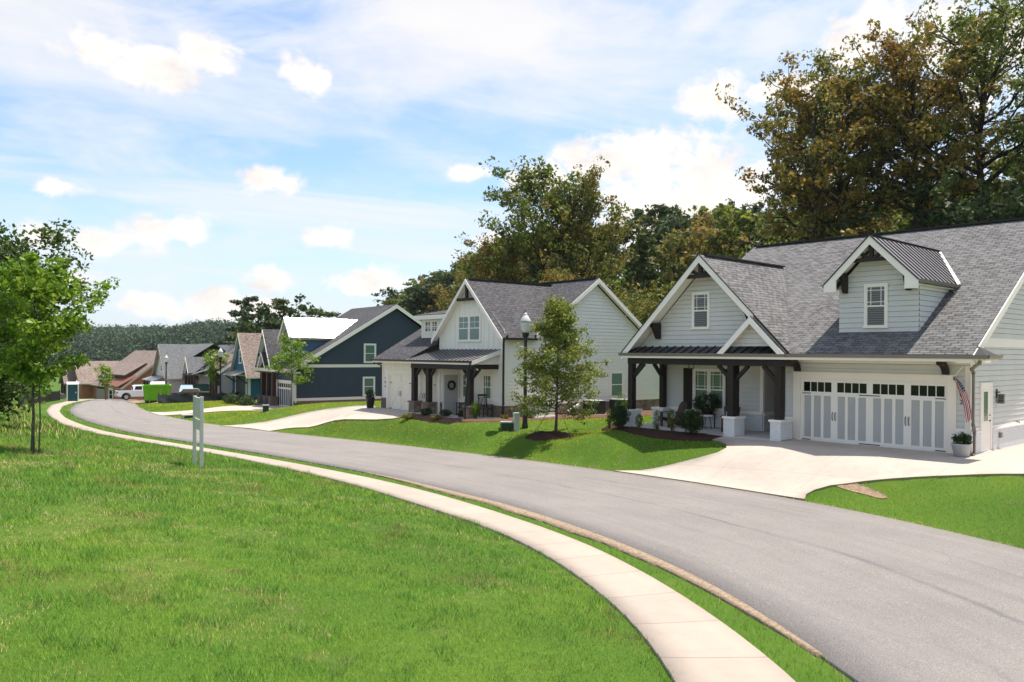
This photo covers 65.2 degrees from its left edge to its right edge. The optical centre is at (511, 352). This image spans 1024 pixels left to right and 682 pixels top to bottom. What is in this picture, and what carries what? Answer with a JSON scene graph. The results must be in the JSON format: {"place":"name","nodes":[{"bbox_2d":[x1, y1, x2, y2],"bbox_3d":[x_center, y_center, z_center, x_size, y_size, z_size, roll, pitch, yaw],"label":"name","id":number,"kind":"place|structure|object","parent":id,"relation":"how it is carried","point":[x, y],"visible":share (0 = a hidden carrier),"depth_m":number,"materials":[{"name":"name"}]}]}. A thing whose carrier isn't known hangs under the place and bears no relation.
{"place":"outdoors","nodes":[
{"label":"outdoors","id":0,"kind":"place"},
{"bbox_2d":[150,405,284,415],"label":"driveway","id":1,"kind":"structure","parent":0,"point":[237,408],"depth_m":64.74,"materials":[{"name":"concrete"}]},
{"bbox_2d":[220,405,410,430],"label":"driveway","id":2,"kind":"structure","parent":0,"point":[310,419],"depth_m":47.51,"materials":[{"name":"concrete"}]},
{"bbox_2d":[47,399,795,681],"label":"sidewalk","id":3,"kind":"structure","parent":0,"point":[691,641],"depth_m":12.01,"materials":[{"name":"concrete"}]},
{"bbox_2d":[0,278,1023,681],"bbox_3d":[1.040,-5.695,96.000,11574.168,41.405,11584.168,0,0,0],"label":"ground","id":4,"kind":"structure","parent":0,"point":[682,588],"depth_m":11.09,"materials":[{"name":"green plant"}]},
{"bbox_2d":[18,390,59,404],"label":"iron fence","id":5,"kind":"object","parent":4,"relation":"on","point":[54,396],"visible":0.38,"depth_m":91.61,"materials":[{"name":"black metal"}]},
{"bbox_2d":[0,401,78,439],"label":"tall weeds","id":6,"kind":"object","parent":4,"relation":"on","point":[50,426],"visible":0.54,"depth_m":45.18,"materials":[{"name":"green plant"}]},
{"bbox_2d":[0,218,107,421],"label":"oak","id":7,"kind":"object","parent":4,"relation":"on","point":[11,249],"visible":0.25,"depth_m":42.09,"materials":[{"name":"green plant"}]},
{"bbox_2d":[0,251,118,453],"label":"young maple","id":8,"kind":"object","parent":4,"relation":"on","point":[41,290],"visible":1,"depth_m":24.29,"materials":[{"name":"green plant"}]},
{"bbox_2d":[67,380,78,400],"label":"portable toilet","id":9,"kind":"object","parent":4,"relation":"on","point":[72,391],"visible":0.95,"depth_m":94.12,"materials":[{"name":"teal plastic"}]},
{"bbox_2d":[93,363,115,399],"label":"young tree","id":10,"kind":"object","parent":4,"relation":"on","point":[105,382],"visible":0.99,"depth_m":101.26,"materials":[{"name":"green plant"}]},
{"bbox_2d":[58,350,155,399],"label":"brown house","id":11,"kind":"structure","parent":4,"relation":"on","point":[135,367],"depth_m":125.25,"materials":[{"name":"brown brick"}]},
{"bbox_2d":[125,400,157,403],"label":"bare soil","id":12,"kind":"structure","parent":4,"relation":"on","point":[135,402],"depth_m":89.86,"materials":[{"name":"beige soil"}]},
{"bbox_2d":[114,385,143,399],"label":"pickup truck","id":13,"kind":"object","parent":12,"relation":"on","point":[136,391],"visible":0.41,"depth_m":99.26,"materials":[{"name":"white paint"}]},
{"bbox_2d":[142,384,171,402],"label":"waste skip","id":14,"kind":"object","parent":12,"relation":"on","point":[150,392],"visible":0.73,"depth_m":85.71,"materials":[{"name":"green paint"}]},
{"bbox_2d":[142,343,224,398],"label":"cream house","id":15,"kind":"structure","parent":4,"relation":"on","point":[176,354],"depth_m":102.63,"materials":[{"name":"paint"}]},
{"bbox_2d":[192,396,203,467],"bbox_3d":[-9.803,2.598,24.975,0.100,2.542,1.431,0,0,-30],"label":"sign board","id":16,"kind":"object","parent":4,"relation":"on","point":[198,408],"visible":0.78,"depth_m":24.77,"materials":[{"name":"grey paint"}]},
{"bbox_2d":[157,390,256,403],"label":"silt fence","id":17,"kind":"object","parent":4,"relation":"on","point":[175,398],"visible":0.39,"depth_m":81.95,"materials":[{"name":"black fabric"}]},
{"bbox_2d":[182,345,234,384],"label":"charcoal roofed house","id":18,"kind":"structure","parent":4,"relation":"on","point":[192,367],"depth_m":98.89,"materials":[{"name":"beige paint"}]},
{"bbox_2d":[201,349,229,391],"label":"young tree","id":19,"kind":"object","parent":4,"relation":"on","point":[211,374],"visible":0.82,"depth_m":84.55,"materials":[{"name":"green plant"}]},
{"bbox_2d":[208,333,260,397],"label":"teal house","id":20,"kind":"structure","parent":4,"relation":"on","point":[240,375],"depth_m":82.47,"materials":[{"name":"paint"}]},
{"bbox_2d":[209,295,262,344],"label":"cedar tree","id":21,"kind":"object","parent":4,"relation":"on","point":[246,304],"visible":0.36,"depth_m":116.29,"materials":[{"name":"green plant"}]},
{"bbox_2d":[232,293,319,332],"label":"broad tree","id":22,"kind":"object","parent":4,"relation":"on","point":[269,321],"visible":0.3,"depth_m":99.81,"materials":[{"name":"green plant"}]},
{"bbox_2d":[263,297,298,320],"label":"pine tree","id":23,"kind":"object","parent":4,"relation":"on","point":[279,305],"visible":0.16,"depth_m":107.39,"materials":[{"name":"green plant"}]},
{"bbox_2d":[301,308,340,318],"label":"pine tree","id":24,"kind":"object","parent":4,"relation":"on","point":[321,313],"visible":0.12,"depth_m":111.39,"materials":[{"name":"green plant"}]},
{"bbox_2d":[251,304,420,406],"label":"navy house","id":25,"kind":"structure","parent":4,"relation":"on","point":[347,346],"depth_m":69.25,"materials":[{"name":"paint"}]},
{"bbox_2d":[276,379,293,406],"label":"garage door","id":26,"kind":"structure","parent":25,"relation":"in","point":[283,387],"depth_m":68.15,"materials":[{"name":"white paint"}]},
{"bbox_2d":[362,377,374,395],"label":"window","id":27,"kind":"structure","parent":25,"relation":"in","point":[368,382],"depth_m":69.80,"materials":[{"name":"glass"}]},
{"bbox_2d":[363,343,376,362],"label":"window","id":28,"kind":"structure","parent":25,"relation":"in","point":[369,349],"depth_m":69.83,"materials":[{"name":"glass"}]},
{"bbox_2d":[371,286,405,305],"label":"hillside tree","id":29,"kind":"object","parent":4,"relation":"on","point":[391,293],"visible":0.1,"depth_m":223.83,"materials":[{"name":"green plant"}]},
{"bbox_2d":[398,284,450,320],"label":"hillside tree","id":30,"kind":"object","parent":4,"relation":"on","point":[415,288],"visible":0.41,"depth_m":176.69,"materials":[{"name":"green plant"}]},
{"bbox_2d":[404,281,454,314],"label":"hillside tree","id":31,"kind":"object","parent":4,"relation":"on","point":[417,306],"visible":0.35,"depth_m":176.02,"materials":[{"name":"green plant"}]},
{"bbox_2d":[422,283,452,313],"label":"hillside tree","id":32,"kind":"object","parent":4,"relation":"on","point":[437,291],"visible":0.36,"depth_m":172.55,"materials":[{"name":"green plant"}]},
{"bbox_2d":[59,401,855,681],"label":"verge grass","id":33,"kind":"structure","parent":4,"relation":"on","point":[71,414],"depth_m":13.82,"materials":[{"name":"plant"}]},
{"bbox_2d":[436,271,478,310],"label":"hardwood tree","id":34,"kind":"object","parent":4,"relation":"on","point":[454,294],"visible":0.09,"depth_m":89.57,"materials":[{"name":"green plant"}]},
{"bbox_2d":[452,262,498,299],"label":"hillside tree","id":35,"kind":"object","parent":4,"relation":"on","point":[467,269],"visible":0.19,"depth_m":145.06,"materials":[{"name":"green plant"}]},
{"bbox_2d":[435,231,552,306],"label":"hardwood tree","id":36,"kind":"object","parent":4,"relation":"on","point":[486,271],"visible":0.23,"depth_m":85.32,"materials":[{"name":"green plant"}]},
{"bbox_2d":[370,277,658,418],"bbox_3d":[0.554,-0.124,46.595,14.602,7.995,10.543,0,0,-39],"label":"white farmhouse","id":37,"kind":"object","parent":4,"relation":"on","point":[469,339],"visible":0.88,"depth_m":42.75,"materials":[{"name":"paint"}]},
{"bbox_2d":[387,371,437,413],"bbox_3d":[-5.484,2.137,43.903,0.132,2.230,5.190,0,0,-39],"label":"garage door","id":38,"kind":"structure","parent":37,"relation":"in","point":[398,382],"depth_m":44.56,"materials":[{"name":"white paint"}]},
{"bbox_2d":[442,373,458,412],"bbox_3d":[-3.237,2.117,42.160,1.090,2.140,0.060,0,0,-39],"label":"front door","id":39,"kind":"structure","parent":37,"relation":"in","point":[449,397],"depth_m":42.13,"materials":[{"name":"grey paint"}]},
{"bbox_2d":[457,314,480,341],"bbox_3d":[-2.262,-1.306,41.880,0.075,1.440,2.100,0,0,-39],"label":"window","id":40,"kind":"structure","parent":37,"relation":"in","point":[468,325],"depth_m":41.84,"materials":[{"name":"white paint"}]},
{"bbox_2d":[481,373,492,400],"bbox_3d":[-1.253,1.721,40.607,0.075,1.360,0.910,0,0,-39],"label":"window","id":41,"kind":"structure","parent":37,"relation":"in","point":[487,375],"depth_m":40.61,"materials":[{"name":"white paint"}]},
{"bbox_2d":[610,371,623,397],"bbox_3d":[5.861,1.751,44.648,1.140,1.480,0.075,0,0,-39],"label":"window","id":42,"kind":"structure","parent":37,"relation":"in","point":[616,377],"depth_m":44.65,"materials":[{"name":"glass"}]},
{"bbox_2d":[520,310,530,428],"bbox_3d":[0.615,0.780,36.900,0.523,5.592,0.523,0,0,0],"label":"street lamp","id":43,"kind":"object","parent":4,"relation":"on","point":[525,322],"visible":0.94,"depth_m":36.80,"materials":[{"name":"black metal"}]},
{"bbox_2d":[411,410,651,422],"bbox_3d":[2.146,3.339,41.534,14.578,0.370,5.820,0,0,-13],"label":"mulch bed","id":44,"kind":"object","parent":4,"relation":"on","point":[421,417],"visible":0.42,"depth_m":39.48,"materials":[{"name":"brown wood"}]},
{"bbox_2d":[582,399,605,414],"bbox_3d":[4.319,2.865,42.097,1.000,0.830,1.000,0,0,-39],"label":"air conditioner","id":45,"kind":"object","parent":44,"relation":"on","point":[600,408],"visible":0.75,"depth_m":41.79,"materials":[{"name":"grey metal"}]},
{"bbox_2d":[451,155,632,285],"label":"hardwood tree","id":46,"kind":"object","parent":4,"relation":"on","point":[529,185],"visible":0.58,"depth_m":82.57,"materials":[{"name":"green plant"}]},
{"bbox_2d":[525,431,573,440],"bbox_3d":[1.606,3.520,33.900,2.084,0.382,2.196,0,0,0],"label":"mulch bed","id":47,"kind":"object","parent":4,"relation":"on","point":[542,435],"visible":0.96,"depth_m":33.36,"materials":[{"name":"brown soil"}]},
{"bbox_2d":[508,294,614,434],"bbox_3d":[2.060,0.603,34.494,4.564,6.331,4.642,0,0,0],"label":"young oak","id":48,"kind":"object","parent":47,"relation":"on","point":[555,330],"visible":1,"depth_m":33.96,"materials":[{"name":"green plant"}]},
{"bbox_2d":[511,156,638,298],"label":"hardwood tree","id":49,"kind":"object","parent":4,"relation":"on","point":[587,193],"visible":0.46,"depth_m":81.31,"materials":[{"name":"green plant"}]},
{"bbox_2d":[539,267,614,286],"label":"hardwood tree","id":50,"kind":"object","parent":4,"relation":"on","point":[555,276],"visible":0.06,"depth_m":74.77,"materials":[{"name":"green plant"}]},
{"bbox_2d":[136,399,1023,548],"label":"lawn grass","id":51,"kind":"structure","parent":4,"relation":"on","point":[152,407],"depth_m":34.23,"materials":[{"name":"plant"}]},
{"bbox_2d":[366,472,821,656],"bbox_3d":[0.020,3.852,18.456,1.442,0.604,19.270,0,0,-26],"label":"road shoulder","id":52,"kind":"object","parent":4,"relation":"on","point":[722,595],"visible":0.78,"depth_m":14.51},
{"bbox_2d":[591,253,651,298],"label":"hillside tree","id":53,"kind":"object","parent":4,"relation":"on","point":[622,280],"visible":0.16,"depth_m":124.06,"materials":[{"name":"green plant"}]},
{"bbox_2d":[604,222,645,285],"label":"hillside tree","id":54,"kind":"object","parent":4,"relation":"on","point":[634,227],"visible":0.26,"depth_m":142.09,"materials":[{"name":"green plant"}]},
{"bbox_2d":[616,283,653,319],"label":"yellowing tree","id":55,"kind":"object","parent":4,"relation":"on","point":[632,293],"visible":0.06,"depth_m":68.95,"materials":[{"name":"green plant"}]},
{"bbox_2d":[621,214,658,256],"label":"hillside tree","id":56,"kind":"object","parent":4,"relation":"on","point":[639,222],"visible":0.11,"depth_m":173.93,"materials":[{"name":"green plant"}]},
{"bbox_2d":[624,296,658,323],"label":"yellowing tree","id":57,"kind":"object","parent":4,"relation":"on","point":[642,320],"visible":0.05,"depth_m":63.56,"materials":[{"name":"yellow plant"}]},
{"bbox_2d":[620,227,670,306],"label":"hillside pine","id":58,"kind":"object","parent":4,"relation":"on","point":[646,268],"visible":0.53,"depth_m":91.47,"materials":[{"name":"green plant"}]},
{"bbox_2d":[629,280,673,318],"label":"yellowing tree","id":59,"kind":"object","parent":4,"relation":"on","point":[650,296],"visible":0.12,"depth_m":62.25,"materials":[{"name":"green plant"}]},
{"bbox_2d":[629,203,681,269],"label":"hillside tree","id":60,"kind":"object","parent":4,"relation":"on","point":[663,209],"visible":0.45,"depth_m":145.25,"materials":[{"name":"green plant"}]},
{"bbox_2d":[602,424,722,440],"bbox_3d":[5.437,3.151,31.334,1.831,0.442,6.810,0,0,-29],"label":"mulch bed","id":61,"kind":"object","parent":4,"relation":"on","point":[667,434],"visible":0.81,"depth_m":29.81,"materials":[{"name":"brown soil"}]},
{"bbox_2d":[608,403,630,428],"bbox_3d":[4.294,2.497,31.930,0.916,1.047,0.954,0,0,24],"label":"boxwood shrub","id":62,"kind":"object","parent":61,"relation":"on","point":[621,418],"visible":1,"depth_m":31.76,"materials":[{"name":"green plant"}]},
{"bbox_2d":[678,408,704,433],"bbox_3d":[6.592,2.534,29.387,0.952,0.994,1.040,0,0,0],"label":"boxwood shrub","id":63,"kind":"object","parent":61,"relation":"on","point":[690,419],"visible":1,"depth_m":29.19,"materials":[{"name":"green plant"}]},
{"bbox_2d":[624,228,711,301],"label":"hillside tree","id":64,"kind":"object","parent":4,"relation":"on","point":[673,249],"visible":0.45,"depth_m":98.89,"materials":[{"name":"green plant"}]},
{"bbox_2d":[651,213,705,281],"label":"hillside tree","id":65,"kind":"object","parent":4,"relation":"on","point":[670,222],"visible":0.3,"depth_m":133.90,"materials":[{"name":"green plant"}]},
{"bbox_2d":[674,225,748,271],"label":"hillside tree","id":66,"kind":"object","parent":4,"relation":"on","point":[705,229],"visible":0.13,"depth_m":122.24,"materials":[{"name":"green plant"}]},
{"bbox_2d":[683,211,744,256],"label":"hillside tree","id":67,"kind":"object","parent":4,"relation":"on","point":[706,219],"visible":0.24,"depth_m":133.04,"materials":[{"name":"green plant"}]},
{"bbox_2d":[688,203,775,258],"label":"hillside tree","id":68,"kind":"object","parent":4,"relation":"on","point":[728,224],"visible":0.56,"depth_m":94.61,"materials":[{"name":"green plant"}]},
{"bbox_2d":[712,201,780,257],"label":"hillside tree","id":69,"kind":"object","parent":4,"relation":"on","point":[755,207],"visible":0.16,"depth_m":136.28,"materials":[{"name":"green plant"}]},
{"bbox_2d":[751,211,793,248],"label":"hillside tree","id":70,"kind":"object","parent":4,"relation":"on","point":[758,231],"visible":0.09,"depth_m":132.17,"materials":[{"name":"green plant"}]},
{"bbox_2d":[715,51,906,243],"bbox_3d":[22.271,-10.108,58.142,11.524,23.897,11.682,0,0,-36],"label":"oak tree","id":71,"kind":"object","parent":4,"relation":"on","point":[804,107],"visible":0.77,"depth_m":57.42,"materials":[{"name":"green plant"}]},
{"bbox_2d":[618,217,1023,455],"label":"grey house","id":72,"kind":"structure","parent":4,"relation":"on","point":[880,339],"depth_m":27.38,"materials":[{"name":"paint"}]},
{"bbox_2d":[660,401,687,427],"bbox_3d":[6.543,2.474,32.335,0.981,1.045,0.800,0,0,-17],"label":"porch chair","id":73,"kind":"object","parent":72,"relation":"on","point":[683,405],"visible":0.68,"depth_m":32.42,"materials":[{"name":"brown wood"}]},
{"bbox_2d":[691,291,709,328],"bbox_3d":[7.186,-1.620,30.491,0.075,1.420,0.840,0,0,-42],"label":"window","id":74,"kind":"structure","parent":72,"relation":"in","point":[700,300],"depth_m":30.48,"materials":[{"name":"white paint"}]},
{"bbox_2d":[692,368,725,410],"bbox_3d":[7.958,1.476,32.371,0.075,1.680,1.560,0,0,-42],"label":"window","id":75,"kind":"structure","parent":72,"relation":"in","point":[712,381],"depth_m":32.34,"materials":[{"name":"glass"}]},
{"bbox_2d":[792,371,957,452],"bbox_3d":[11.746,1.882,26.308,0.181,2.440,5.390,0,0,-42],"label":"garage door","id":76,"kind":"structure","parent":72,"relation":"in","point":[901,411],"depth_m":26.15,"materials":[{"name":"grey paint"}]},
{"bbox_2d":[863,283,888,327],"bbox_3d":[11.907,-1.547,26.193,0.075,1.460,0.810,0,0,-42],"label":"window","id":77,"kind":"structure","parent":72,"relation":"in","point":[875,295],"depth_m":26.20,"materials":[{"name":"white paint"}]},
{"bbox_2d":[953,366,971,422],"bbox_3d":[13.454,1.239,23.914,0.124,1.711,0.979,0,0,0],"label":"flag","id":78,"kind":"object","parent":72,"relation":"attached to","point":[965,400],"visible":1,"depth_m":23.73,"materials":[{"name":"fabric"}]},
{"bbox_2d":[979,382,992,452],"bbox_3d":[14.784,2.038,24.925,1.040,2.230,0.090,0,0,-42],"label":"side door","id":79,"kind":"structure","parent":72,"relation":"in","point":[986,389],"depth_m":24.92,"materials":[{"name":"white paint"}]},
{"bbox_2d":[755,103,895,235],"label":"oak tree","id":80,"kind":"object","parent":4,"relation":"on","point":[805,140],"visible":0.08,"depth_m":65.50,"materials":[{"name":"green plant"}]},
{"bbox_2d":[746,31,936,233],"bbox_3d":[24.488,-11.162,59.363,10.979,24.301,13.248,0,0,-44],"label":"oak tree","id":81,"kind":"object","parent":4,"relation":"on","point":[822,64],"visible":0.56,"depth_m":58.40,"materials":[{"name":"green plant"}]},
{"bbox_2d":[810,204,881,238],"bbox_3d":[25.151,-4.455,58.769,10.273,11.299,11.077,0,0,30],"label":"understorey tree","id":82,"kind":"object","parent":4,"relation":"on","point":[862,217],"visible":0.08,"depth_m":54.85,"materials":[{"name":"green plant"}]},
{"bbox_2d":[836,483,887,498],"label":"bare soil","id":83,"kind":"structure","parent":4,"relation":"on","point":[860,488],"depth_m":21.53,"materials":[{"name":"beige soil"}]},
{"bbox_2d":[878,190,961,232],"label":"hillside tree","id":84,"kind":"object","parent":4,"relation":"on","point":[904,224],"visible":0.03,"depth_m":81.78,"materials":[{"name":"green plant"}]},
{"bbox_2d":[843,10,1012,228],"bbox_3d":[29.392,-11.768,57.681,10.764,23.824,12.988,0,0,0],"label":"oak tree","id":85,"kind":"object","parent":4,"relation":"on","point":[895,60],"visible":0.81,"depth_m":55.56,"materials":[{"name":"green plant"}]},
{"bbox_2d":[835,61,1021,227],"bbox_3d":[31.476,-11.718,62.032,13.461,21.000,11.608,0,0,33],"label":"tulip tree","id":86,"kind":"object","parent":4,"relation":"on","point":[928,203],"visible":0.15,"depth_m":60.70,"materials":[{"name":"green plant"}]},
{"bbox_2d":[858,0,1023,208],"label":"tulip tree","id":87,"kind":"object","parent":4,"relation":"on","point":[997,19],"visible":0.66,"depth_m":55.88,"materials":[{"name":"green plant"}]},
{"bbox_2d":[897,176,1005,228],"bbox_3d":[32.105,-6.236,55.618,11.128,11.351,10.320,0,0,-2],"label":"understorey tree","id":88,"kind":"object","parent":4,"relation":"on","point":[919,206],"visible":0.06,"depth_m":55.37,"materials":[{"name":"green plant"}]},
{"bbox_2d":[927,205,1007,226],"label":"understorey tree","id":89,"kind":"object","parent":4,"relation":"on","point":[939,222],"visible":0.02,"depth_m":52.06,"materials":[{"name":"green plant"}]},
{"bbox_2d":[922,163,1023,225],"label":"understorey tree","id":90,"kind":"object","parent":4,"relation":"on","point":[1011,207],"visible":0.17,"depth_m":49.59,"materials":[{"name":"green plant"}]},
{"bbox_2d":[954,176,1023,215],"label":"hillside tree","id":91,"kind":"object","parent":4,"relation":"on","point":[1011,187],"visible":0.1,"depth_m":81.00,"materials":[{"name":"green plant"}]},
{"bbox_2d":[973,174,1023,217],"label":"understorey tree","id":92,"kind":"object","parent":4,"relation":"on","point":[998,185],"visible":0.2,"depth_m":52.30,"materials":[{"name":"green plant"}]},
{"bbox_2d":[977,152,1023,216],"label":"hillside tree","id":93,"kind":"object","parent":4,"relation":"on","point":[1013,172],"visible":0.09,"depth_m":84.77,"materials":[{"name":"green plant"}]},
{"bbox_2d":[987,42,1023,136],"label":"oak tree","id":94,"kind":"object","parent":4,"relation":"on","point":[1017,70],"visible":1,"depth_m":50.59,"materials":[{"name":"green plant"}]},
{"bbox_2d":[991,65,1023,172],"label":"oak tree","id":95,"kind":"object","parent":4,"relation":"on","point":[1011,82],"visible":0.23,"depth_m":63.52,"materials":[{"name":"green plant"}]},
{"bbox_2d":[0,0,1023,328],"label":"sky","id":96,"kind":"structure","parent":0,"point":[205,155],"materials":[{"name":"blue"}]},
{"bbox_2d":[69,399,1023,681],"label":"road","id":97,"kind":"structure","parent":0,"point":[861,597],"depth_m":15.31,"materials":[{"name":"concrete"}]},
{"bbox_2d":[614,436,1023,500],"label":"driveway","id":98,"kind":"structure","parent":0,"point":[797,469],"depth_m":23.98,"materials":[{"name":"concrete"}]},
{"bbox_2d":[951,431,972,456],"bbox_3d":[13.307,2.683,23.674,0.594,0.751,0.603,0,0,0],"label":"potted plant","id":99,"kind":"object","parent":98,"relation":"on","point":[960,449],"visible":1,"depth_m":23.52,"materials":[{"name":"green plant"}]},
{"bbox_3d":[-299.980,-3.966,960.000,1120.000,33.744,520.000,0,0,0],"label":"hill","id":100,"kind":"structure","parent":0,"visible":0},
{"bbox_2d":[84,323,169,335],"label":"distant woodland","id":101,"kind":"object","parent":100,"relation":"on","point":[131,328],"visible":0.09,"depth_m":873.74,"materials":[{"name":"green plant"}]},
{"bbox_3d":[7.828,2.710,32.113,0.560,0.550,0.560,0,0,0],"label":"plant stand","id":102,"kind":"object","parent":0,"visible":0},
{"bbox_2d":[692,392,721,413],"bbox_3d":[7.857,1.987,32.103,1.236,0.896,1.070,0,0,0],"label":"potted fern","id":103,"kind":"object","parent":102,"relation":"on","point":[708,409],"visible":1,"depth_m":31.93,"materials":[{"name":"green plant"}]},
{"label":"hill","id":104,"kind":"structure","parent":0,"visible":0},
{"bbox_2d":[44,329,155,368],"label":"distant woodland","id":105,"kind":"object","parent":104,"relation":"on","point":[101,346],"visible":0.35,"depth_m":513.70,"materials":[{"name":"green plant"}]},
{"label":"hill","id":106,"kind":"structure","parent":0,"visible":0},
{"bbox_2d":[111,317,241,358],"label":"distant woodland","id":107,"kind":"object","parent":106,"relation":"on","point":[202,332],"visible":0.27,"depth_m":562.01,"materials":[{"name":"green plant"}]},
{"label":"mulch bed","id":108,"kind":"structure","parent":0,"visible":0},
{"bbox_2d":[265,331,320,405],"bbox_3d":[-17.919,1.521,64.845,4.353,6.754,4.777,0,0,-38],"label":"young tree","id":109,"kind":"object","parent":108,"relation":"on","point":[298,345],"visible":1,"depth_m":64.52,"materials":[{"name":"green plant"}]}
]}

